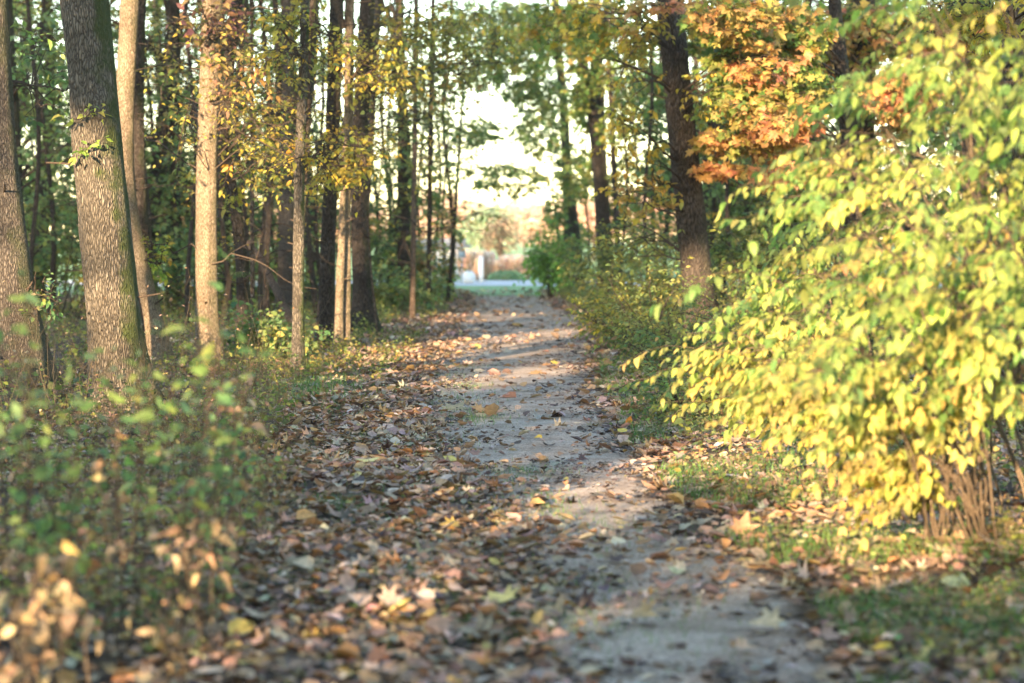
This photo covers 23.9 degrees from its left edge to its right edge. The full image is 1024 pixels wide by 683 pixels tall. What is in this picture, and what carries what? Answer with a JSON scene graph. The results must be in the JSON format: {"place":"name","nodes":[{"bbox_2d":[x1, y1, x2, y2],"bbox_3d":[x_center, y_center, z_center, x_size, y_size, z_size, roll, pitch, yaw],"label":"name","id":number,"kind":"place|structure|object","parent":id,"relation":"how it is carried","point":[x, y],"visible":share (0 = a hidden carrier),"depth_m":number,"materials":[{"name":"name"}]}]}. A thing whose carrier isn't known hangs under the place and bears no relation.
{"place":"outdoors","nodes":[
{"label":"outdoors","id":0,"kind":"place"},
{"bbox_2d":[15,0,998,241],"label":"sky","id":1,"kind":"structure","parent":0,"point":[501,154],"materials":[{"name":"white"}]},
{"bbox_2d":[0,242,1023,682],"bbox_3d":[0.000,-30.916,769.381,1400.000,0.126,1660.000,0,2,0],"label":"ground","id":2,"kind":"structure","parent":0,"point":[290,654],"depth_m":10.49,"materials":[{"name":"brown plant"}]},
{"bbox_2d":[0,271,63,677],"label":"leafy plant","id":3,"kind":"object","parent":2,"relation":"on","point":[17,409],"visible":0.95,"depth_m":8.32,"materials":[{"name":"green plant"}]},
{"bbox_2d":[26,0,40,271],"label":"thin trunk","id":4,"kind":"object","parent":2,"relation":"on","point":[36,199],"visible":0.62,"depth_m":39.91,"materials":[{"name":"brown plant"}]},
{"bbox_2d":[0,0,68,389],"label":"tree","id":5,"kind":"object","parent":2,"relation":"on","point":[14,254],"visible":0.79,"depth_m":24.21,"materials":[{"name":"brown plant"}]},
{"bbox_2d":[0,581,81,682],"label":"dried weed","id":6,"kind":"object","parent":2,"relation":"on","point":[10,669],"visible":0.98,"depth_m":6.96,"materials":[{"name":"beige plant"}]},
{"bbox_2d":[5,541,85,682],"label":"dried weed","id":7,"kind":"object","parent":2,"relation":"on","point":[67,621],"visible":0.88,"depth_m":7.20,"materials":[{"name":"brown plant"}]},
{"bbox_2d":[0,513,91,682],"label":"leafy plant","id":8,"kind":"object","parent":2,"relation":"on","point":[33,549],"visible":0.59,"depth_m":8.24,"materials":[{"name":"green plant"}]},
{"bbox_2d":[38,0,56,320],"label":"thin trunk","id":9,"kind":"object","parent":2,"relation":"on","point":[53,217],"visible":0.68,"depth_m":43.84,"materials":[{"name":"brown plant"}]},
{"bbox_2d":[0,353,98,648],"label":"leafy plant","id":10,"kind":"object","parent":2,"relation":"on","point":[85,406],"visible":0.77,"depth_m":8.84,"materials":[{"name":"green plant"}]},
{"bbox_2d":[24,183,79,298],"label":"woodland shrub","id":11,"kind":"object","parent":2,"relation":"on","point":[41,272],"visible":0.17,"depth_m":47.82,"materials":[{"name":"green plant"}]},
{"bbox_2d":[0,517,125,682],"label":"dried weed","id":12,"kind":"object","parent":2,"relation":"on","point":[41,559],"visible":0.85,"depth_m":7.25,"materials":[{"name":"brown plant"}]},
{"bbox_2d":[12,429,115,656],"bbox_3d":[-1.609,0.748,8.713,0.371,0.822,0.846,0,2,-9],"label":"leafy plant","id":13,"kind":"object","parent":2,"relation":"on","point":[62,529],"visible":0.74,"depth_m":8.74,"materials":[{"name":"green plant"}]},
{"bbox_2d":[37,527,103,682],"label":"dried weed","id":14,"kind":"object","parent":2,"relation":"on","point":[97,590],"visible":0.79,"depth_m":7.88,"materials":[{"name":"brown plant"}]},
{"bbox_2d":[13,0,154,312],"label":"woodland tree","id":15,"kind":"object","parent":2,"relation":"on","point":[42,182],"visible":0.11,"depth_m":49.70,"materials":[{"name":"green plant"}]},
{"bbox_2d":[8,0,163,262],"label":"woodland tree","id":16,"kind":"object","parent":2,"relation":"on","point":[15,46],"visible":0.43,"depth_m":43.92,"materials":[{"name":"green plant"}]},
{"bbox_2d":[13,0,165,232],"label":"woodland tree","id":17,"kind":"object","parent":2,"relation":"on","point":[24,89],"visible":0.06,"depth_m":57.48,"materials":[{"name":"green plant"}]},
{"bbox_2d":[27,188,168,318],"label":"woodland shrub","id":18,"kind":"object","parent":2,"relation":"on","point":[73,275],"visible":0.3,"depth_m":44.63,"materials":[{"name":"green plant"}]},
{"bbox_2d":[63,415,146,657],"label":"dried weed","id":19,"kind":"object","parent":2,"relation":"on","point":[111,549],"visible":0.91,"depth_m":8.77,"materials":[{"name":"brown plant"}]},
{"bbox_2d":[46,0,167,417],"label":"tree","id":20,"kind":"object","parent":2,"relation":"on","point":[105,229],"visible":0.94,"depth_m":20.91,"materials":[{"name":"beige plant"}]},
{"bbox_2d":[25,0,199,339],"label":"tree","id":21,"kind":"object","parent":2,"relation":"on","point":[140,167],"visible":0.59,"depth_m":34.12,"materials":[{"name":"green plant"}]},
{"bbox_2d":[14,0,239,262],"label":"woodland tree","id":22,"kind":"object","parent":2,"relation":"on","point":[53,94],"visible":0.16,"depth_m":49.26,"materials":[{"name":"green plant"}]},
{"bbox_2d":[74,321,204,665],"bbox_3d":[-1.298,0.544,8.509,0.502,1.235,0.704,0,2,0],"label":"leafy plant","id":23,"kind":"object","parent":2,"relation":"on","point":[145,416],"visible":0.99,"depth_m":8.55,"materials":[{"name":"green plant"}]},
{"bbox_2d":[116,0,177,369],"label":"tree","id":24,"kind":"object","parent":2,"relation":"on","point":[127,55],"visible":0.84,"depth_m":27.96,"materials":[{"name":"brown plant"}]},
{"bbox_2d":[0,386,317,664],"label":"thicket undergrowth","id":25,"kind":"object","parent":2,"relation":"on","point":[139,533],"visible":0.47,"depth_m":11.60,"materials":[{"name":"green plant"}]},
{"bbox_2d":[83,592,236,682],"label":"dried weed","id":26,"kind":"object","parent":2,"relation":"on","point":[174,639],"visible":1,"depth_m":7.76,"materials":[{"name":"brown plant"}]},
{"bbox_2d":[13,0,318,276],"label":"woodland tree","id":27,"kind":"object","parent":2,"relation":"on","point":[164,110],"visible":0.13,"depth_m":49.43,"materials":[{"name":"green plant"}]},
{"bbox_2d":[102,396,253,624],"bbox_3d":[-1.363,0.679,9.676,0.627,0.890,0.604,0,2,0],"label":"leafy plant","id":28,"kind":"object","parent":2,"relation":"on","point":[166,467],"visible":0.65,"depth_m":9.68,"materials":[{"name":"green plant"}]},
{"bbox_2d":[0,250,358,638],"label":"undergrowth","id":29,"kind":"object","parent":2,"relation":"on","point":[36,515],"visible":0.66,"depth_m":14.65,"materials":[{"name":"green plant"}]},
{"bbox_2d":[184,3,196,329],"bbox_3d":[-5.301,-3.756,39.877,0.237,7.238,0.265,-2,3,-37],"label":"thin trunk","id":30,"kind":"object","parent":2,"relation":"on","point":[188,265],"visible":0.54,"depth_m":39.99,"materials":[{"name":"brown plant"}]},
{"bbox_2d":[150,452,245,643],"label":"dried weed","id":31,"kind":"object","parent":2,"relation":"on","point":[174,530],"visible":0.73,"depth_m":8.98,"materials":[{"name":"brown plant"}]},
{"bbox_2d":[144,0,256,310],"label":"tree","id":32,"kind":"object","parent":2,"relation":"on","point":[176,195],"visible":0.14,"depth_m":50.01,"materials":[{"name":"green plant"}]},
{"bbox_2d":[152,221,256,313],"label":"woodland shrub","id":33,"kind":"object","parent":2,"relation":"on","point":[175,272],"visible":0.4,"depth_m":47.88,"materials":[{"name":"green plant"}]},
{"bbox_2d":[133,252,282,656],"bbox_3d":[-1.056,0.416,8.739,0.532,1.483,1.117,0,2,0],"label":"leafy plant","id":34,"kind":"object","parent":2,"relation":"on","point":[206,355],"visible":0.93,"depth_m":8.57,"materials":[{"name":"green plant"}]},
{"bbox_2d":[147,506,268,673],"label":"dried weed","id":35,"kind":"object","parent":2,"relation":"on","point":[153,533],"visible":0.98,"depth_m":8.30,"materials":[{"name":"brown plant"}]},
{"bbox_2d":[0,279,425,456],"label":"undergrowth","id":36,"kind":"object","parent":2,"relation":"on","point":[386,311],"visible":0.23,"depth_m":24.90,"materials":[{"name":"green plant"}]},
{"bbox_2d":[61,0,380,366],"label":"tree","id":37,"kind":"object","parent":2,"relation":"on","point":[207,167],"visible":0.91,"depth_m":28.27,"materials":[{"name":"yellow plant"}]},
{"bbox_2d":[218,6,233,316],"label":"thin trunk","id":38,"kind":"object","parent":2,"relation":"on","point":[225,250],"visible":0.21,"depth_m":45.82,"materials":[{"name":"brown plant"}]},
{"bbox_2d":[195,417,259,566],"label":"leafy plant","id":39,"kind":"object","parent":2,"relation":"on","point":[238,493],"visible":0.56,"depth_m":10.71,"materials":[{"name":"green plant"}]},
{"bbox_2d":[188,372,286,560],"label":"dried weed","id":40,"kind":"object","parent":2,"relation":"on","point":[256,425],"visible":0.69,"depth_m":11.08,"materials":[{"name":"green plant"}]},
{"bbox_2d":[144,0,339,292],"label":"woodland tree","id":41,"kind":"object","parent":2,"relation":"on","point":[255,27],"visible":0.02,"depth_m":61.61,"materials":[{"name":"green plant"}]},
{"bbox_2d":[145,0,343,308],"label":"woodland tree","id":42,"kind":"object","parent":2,"relation":"on","point":[257,224],"visible":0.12,"depth_m":51.62,"materials":[{"name":"green plant"}]},
{"bbox_2d":[136,0,364,343],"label":"tree","id":43,"kind":"object","parent":2,"relation":"on","point":[242,288],"visible":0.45,"depth_m":32.07,"materials":[{"name":"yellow plant"}]},
{"bbox_2d":[182,0,334,332],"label":"sapling","id":44,"kind":"object","parent":2,"relation":"on","point":[252,263],"visible":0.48,"depth_m":31.00,"materials":[{"name":"green plant"}]},
{"bbox_2d":[189,288,332,362],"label":"woodland shrub","id":45,"kind":"object","parent":2,"relation":"on","point":[267,327],"visible":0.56,"depth_m":29.69,"materials":[{"name":"green plant"}]},
{"bbox_2d":[257,0,272,317],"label":"thin trunk","id":46,"kind":"object","parent":2,"relation":"on","point":[260,293],"visible":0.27,"depth_m":43.97,"materials":[{"name":"brown plant"}]},
{"bbox_2d":[262,0,281,321],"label":"thin trunk","id":47,"kind":"object","parent":2,"relation":"on","point":[268,221],"visible":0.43,"depth_m":39.97,"materials":[{"name":"brown plant"}]},
{"bbox_2d":[153,0,411,301],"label":"woodland tree","id":48,"kind":"object","parent":2,"relation":"on","point":[393,169],"visible":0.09,"depth_m":55.80,"materials":[{"name":"green plant"}]},
{"bbox_2d":[246,239,318,330],"bbox_3d":[-3.095,-0.728,34.904,0.859,1.522,1.820,-1,3,-30],"label":"leaning log","id":49,"kind":"object","parent":2,"relation":"on","point":[276,289],"visible":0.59,"depth_m":34.71,"materials":[{"name":"brown wood"}]},
{"bbox_2d":[217,0,350,316],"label":"tree","id":50,"kind":"object","parent":2,"relation":"on","point":[285,215],"visible":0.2,"depth_m":46.68,"materials":[{"name":"yellow plant"}]},
{"bbox_2d":[289,0,316,268],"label":"tree","id":51,"kind":"object","parent":2,"relation":"on","point":[310,84],"visible":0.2,"depth_m":27.98,"materials":[{"name":"brown plant"}]},
{"bbox_2d":[169,0,438,373],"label":"tree","id":52,"kind":"object","parent":2,"relation":"on","point":[302,161],"visible":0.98,"depth_m":26.70,"materials":[{"name":"beige plant"}]},
{"bbox_2d":[220,369,395,419],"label":"grass tuft","id":53,"kind":"object","parent":2,"relation":"on","point":[339,382],"visible":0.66,"depth_m":23.53,"materials":[{"name":"plant"}]},
{"bbox_2d":[305,0,318,318],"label":"thin trunk","id":54,"kind":"object","parent":2,"relation":"on","point":[311,264],"visible":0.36,"depth_m":44.83,"materials":[{"name":"brown plant"}]},
{"bbox_2d":[235,0,409,345],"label":"tree","id":55,"kind":"object","parent":2,"relation":"on","point":[327,249],"visible":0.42,"depth_m":33.35,"materials":[{"name":"yellow plant"}]},
{"bbox_2d":[311,0,362,348],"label":"tree","id":56,"kind":"object","parent":2,"relation":"on","point":[338,329],"visible":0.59,"depth_m":32.02,"materials":[{"name":"brown plant"}]},
{"bbox_2d":[262,0,461,346],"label":"tree","id":57,"kind":"object","parent":2,"relation":"on","point":[349,165],"visible":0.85,"depth_m":31.89,"materials":[{"name":"yellow plant"}]},
{"bbox_2d":[288,290,454,378],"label":"verge undergrowth","id":58,"kind":"object","parent":2,"relation":"on","point":[418,333],"visible":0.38,"depth_m":32.24,"materials":[{"name":"green plant"}]},
{"bbox_2d":[257,0,539,332],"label":"tree","id":59,"kind":"object","parent":2,"relation":"on","point":[362,299],"visible":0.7,"depth_m":38.50,"materials":[{"name":"green plant"}]},
{"bbox_2d":[351,263,454,310],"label":"woodland shrub","id":60,"kind":"object","parent":2,"relation":"on","point":[394,297],"visible":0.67,"depth_m":49.61,"materials":[{"name":"green plant"}]},
{"bbox_2d":[369,0,465,317],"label":"sapling","id":61,"kind":"object","parent":2,"relation":"on","point":[412,274],"visible":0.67,"depth_m":46.75,"materials":[{"name":"green plant"}]},
{"bbox_2d":[350,0,509,282],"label":"tree","id":62,"kind":"object","parent":2,"relation":"on","point":[402,209],"visible":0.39,"depth_m":57.31,"materials":[{"name":"green plant"}]},
{"bbox_2d":[394,227,469,282],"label":"woodland shrub","id":63,"kind":"object","parent":2,"relation":"on","point":[421,264],"visible":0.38,"depth_m":61.79,"materials":[{"name":"green plant"}]},
{"bbox_2d":[397,0,516,308],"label":"sapling","id":64,"kind":"object","parent":2,"relation":"on","point":[429,214],"visible":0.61,"depth_m":51.17,"materials":[{"name":"green plant"}]},
{"bbox_2d":[433,53,503,291],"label":"sapling","id":65,"kind":"object","parent":2,"relation":"on","point":[474,213],"visible":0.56,"depth_m":68.06,"materials":[{"name":"green plant"}]},
{"bbox_2d":[436,0,592,288],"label":"tree","id":66,"kind":"object","parent":2,"relation":"on","point":[508,13],"visible":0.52,"depth_m":72.08,"materials":[{"name":"green plant"}]},
{"bbox_2d":[513,216,581,297],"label":"green bush","id":67,"kind":"object","parent":2,"relation":"on","point":[545,276],"visible":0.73,"depth_m":63.75,"materials":[{"name":"green plant"}]},
{"bbox_2d":[557,114,591,290],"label":"tree","id":68,"kind":"object","parent":2,"relation":"on","point":[574,218],"visible":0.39,"depth_m":73.00,"materials":[{"name":"brown plant"}]},
{"bbox_2d":[498,0,654,290],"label":"tree","id":69,"kind":"object","parent":2,"relation":"on","point":[584,101],"visible":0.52,"depth_m":67.82,"materials":[{"name":"green plant"}]},
{"bbox_2d":[527,225,650,292],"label":"woodland shrub","id":70,"kind":"object","parent":2,"relation":"on","point":[566,250],"visible":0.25,"depth_m":59.87,"materials":[{"name":"green plant"}]},
{"bbox_2d":[566,0,647,285],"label":"tree","id":71,"kind":"object","parent":2,"relation":"on","point":[613,172],"visible":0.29,"depth_m":66.05,"materials":[{"name":"green plant"}]},
{"bbox_2d":[542,218,676,305],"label":"woodland shrub","id":72,"kind":"object","parent":2,"relation":"on","point":[605,257],"visible":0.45,"depth_m":49.55,"materials":[{"name":"green plant"}]},
{"bbox_2d":[556,285,681,348],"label":"woodland shrub","id":73,"kind":"object","parent":2,"relation":"on","point":[590,330],"visible":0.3,"depth_m":33.94,"materials":[{"name":"green plant"}]},
{"bbox_2d":[563,241,735,356],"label":"woodland shrub","id":74,"kind":"object","parent":2,"relation":"on","point":[663,305],"visible":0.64,"depth_m":30.14,"materials":[{"name":"green plant"}]},
{"bbox_2d":[570,244,729,326],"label":"woodland shrub","id":75,"kind":"object","parent":2,"relation":"on","point":[628,283],"visible":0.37,"depth_m":38.03,"materials":[{"name":"green plant"}]},
{"bbox_2d":[584,310,735,379],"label":"woodland shrub","id":76,"kind":"object","parent":2,"relation":"on","point":[639,351],"visible":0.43,"depth_m":26.09,"materials":[{"name":"green plant"}]},
{"bbox_2d":[519,0,815,344],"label":"tree","id":77,"kind":"object","parent":2,"relation":"on","point":[687,204],"visible":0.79,"depth_m":33.05,"materials":[{"name":"green plant"}]},
{"bbox_2d":[605,280,756,371],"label":"woodland shrub","id":78,"kind":"object","parent":2,"relation":"on","point":[661,323],"visible":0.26,"depth_m":27.14,"materials":[{"name":"green plant"}]},
{"bbox_2d":[597,336,768,424],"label":"woodland shrub","id":79,"kind":"object","parent":2,"relation":"on","point":[643,387],"visible":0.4,"depth_m":19.96,"materials":[{"name":"green plant"}]},
{"bbox_2d":[609,216,763,314],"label":"woodland shrub","id":80,"kind":"object","parent":2,"relation":"on","point":[630,265],"visible":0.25,"depth_m":45.88,"materials":[{"name":"green plant"}]},
{"bbox_2d":[608,0,820,261],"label":"woodland tree","id":81,"kind":"object","parent":2,"relation":"on","point":[713,198],"visible":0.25,"depth_m":47.58,"materials":[{"name":"green plant"}]},
{"bbox_2d":[627,0,831,293],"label":"tree","id":82,"kind":"object","parent":2,"relation":"on","point":[666,171],"visible":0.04,"depth_m":54.35,"materials":[{"name":"green plant"}]},
{"bbox_2d":[635,263,844,370],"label":"woodland shrub","id":83,"kind":"object","parent":2,"relation":"on","point":[708,316],"visible":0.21,"depth_m":23.70,"materials":[{"name":"green plant"}]},
{"bbox_2d":[607,190,882,492],"bbox_3d":[1.800,-0.013,14.425,2.105,1.900,1.359,-2,3,-39],"label":"arching shrub","id":84,"kind":"object","parent":2,"relation":"on","point":[793,283],"visible":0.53,"depth_m":14.29,"materials":[{"name":"yellow plant"}]},
{"bbox_2d":[636,219,865,335],"bbox_3d":[3.608,-0.834,34.014,3.264,1.889,2.771,1,3,25],"label":"woodland shrub","id":85,"kind":"object","parent":2,"relation":"on","point":[733,279],"visible":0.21,"depth_m":34.03,"materials":[{"name":"green plant"}]},
{"bbox_2d":[676,0,864,337],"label":"maple tree","id":86,"kind":"object","parent":2,"relation":"on","point":[724,25],"visible":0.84,"depth_m":31.76,"materials":[{"name":"orange plant"}]},
{"bbox_2d":[548,280,1023,454],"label":"shrub undergrowth","id":87,"kind":"object","parent":2,"relation":"on","point":[563,291],"visible":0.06,"depth_m":22.94,"materials":[{"name":"green plant"}]},
{"bbox_2d":[592,349,1023,682],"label":"verge grass","id":88,"kind":"structure","parent":2,"relation":"on","point":[786,547],"depth_m":11.62,"materials":[{"name":"green plant"}]},
{"bbox_2d":[709,206,907,349],"bbox_3d":[3.549,-0.642,27.988,2.542,1.988,2.468,0,2,0],"label":"woodland shrub","id":89,"kind":"object","parent":2,"relation":"on","point":[778,251],"visible":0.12,"depth_m":28.13,"materials":[{"name":"green plant"}]},
{"bbox_2d":[625,393,1023,681],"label":"verge weeds","id":90,"kind":"object","parent":2,"relation":"on","point":[957,652],"visible":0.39,"depth_m":11.04,"materials":[{"name":"green plant"}]},
{"bbox_2d":[710,0,958,333],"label":"maple tree","id":91,"kind":"object","parent":2,"relation":"on","point":[863,40],"visible":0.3,"depth_m":36.19,"materials":[{"name":"green plant"}]},
{"bbox_2d":[650,189,1023,553],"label":"arching shrub","id":92,"kind":"object","parent":2,"relation":"on","point":[865,420],"visible":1,"depth_m":10.95,"materials":[{"name":"yellow plant"}]},
{"bbox_2d":[712,0,961,311],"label":"woodland tree","id":93,"kind":"object","parent":2,"relation":"on","point":[933,147],"visible":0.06,"depth_m":43.39,"materials":[{"name":"green plant"}]},
{"bbox_2d":[713,0,1023,514],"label":"arching shrub","id":94,"kind":"object","parent":2,"relation":"on","point":[981,268],"visible":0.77,"depth_m":11.67,"materials":[{"name":"yellow plant"}]},
{"bbox_2d":[754,229,989,376],"bbox_3d":[3.297,-0.200,21.907,2.220,1.658,2.173,0,2,0],"label":"woodland shrub","id":95,"kind":"object","parent":2,"relation":"on","point":[872,339],"visible":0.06,"depth_m":21.73,"materials":[{"name":"green plant"}]},
{"bbox_2d":[771,0,997,297],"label":"woodland tree","id":96,"kind":"object","parent":2,"relation":"on","point":[957,147],"visible":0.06,"depth_m":49.66,"materials":[{"name":"green plant"}]},
{"bbox_2d":[761,395,1023,554],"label":"bush undergrowth","id":97,"kind":"object","parent":2,"relation":"on","point":[1006,520],"visible":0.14,"depth_m":14.08,"materials":[{"name":"green plant"}]},
{"bbox_2d":[905,0,996,388],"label":"tree","id":98,"kind":"object","parent":2,"relation":"on","point":[972,52],"visible":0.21,"depth_m":21.41,"materials":[{"name":"green plant"}]},
{"bbox_2d":[904,0,1023,423],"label":"tree","id":99,"kind":"object","parent":2,"relation":"on","point":[957,10],"visible":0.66,"depth_m":18.20,"materials":[{"name":"green plant"}]},
{"bbox_2d":[46,243,997,295],"bbox_3d":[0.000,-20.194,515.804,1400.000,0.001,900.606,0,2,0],"label":"lawn","id":100,"kind":"structure","parent":0,"point":[510,288],"depth_m":79.41,"materials":[{"name":"green plant"}]},
{"bbox_2d":[456,198,522,254],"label":"pale green tree","id":101,"kind":"object","parent":100,"relation":"on","point":[473,238],"visible":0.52,"depth_m":121.39,"materials":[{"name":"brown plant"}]},
{"bbox_2d":[479,210,522,256],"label":"tree","id":102,"kind":"object","parent":100,"relation":"on","point":[495,230],"visible":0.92,"depth_m":100.72,"materials":[{"name":"brown plant"}]},
{"bbox_2d":[511,201,563,247],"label":"tree","id":103,"kind":"object","parent":100,"relation":"on","point":[533,221],"visible":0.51,"depth_m":167.36,"materials":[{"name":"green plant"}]},
{"bbox_2d":[415,296,853,682],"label":"path","id":104,"kind":"structure","parent":0,"point":[693,639],"depth_m":12.39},
{"bbox_2d":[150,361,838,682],"bbox_3d":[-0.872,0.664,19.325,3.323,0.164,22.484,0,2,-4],"label":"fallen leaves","id":105,"kind":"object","parent":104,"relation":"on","point":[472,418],"depth_m":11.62,"materials":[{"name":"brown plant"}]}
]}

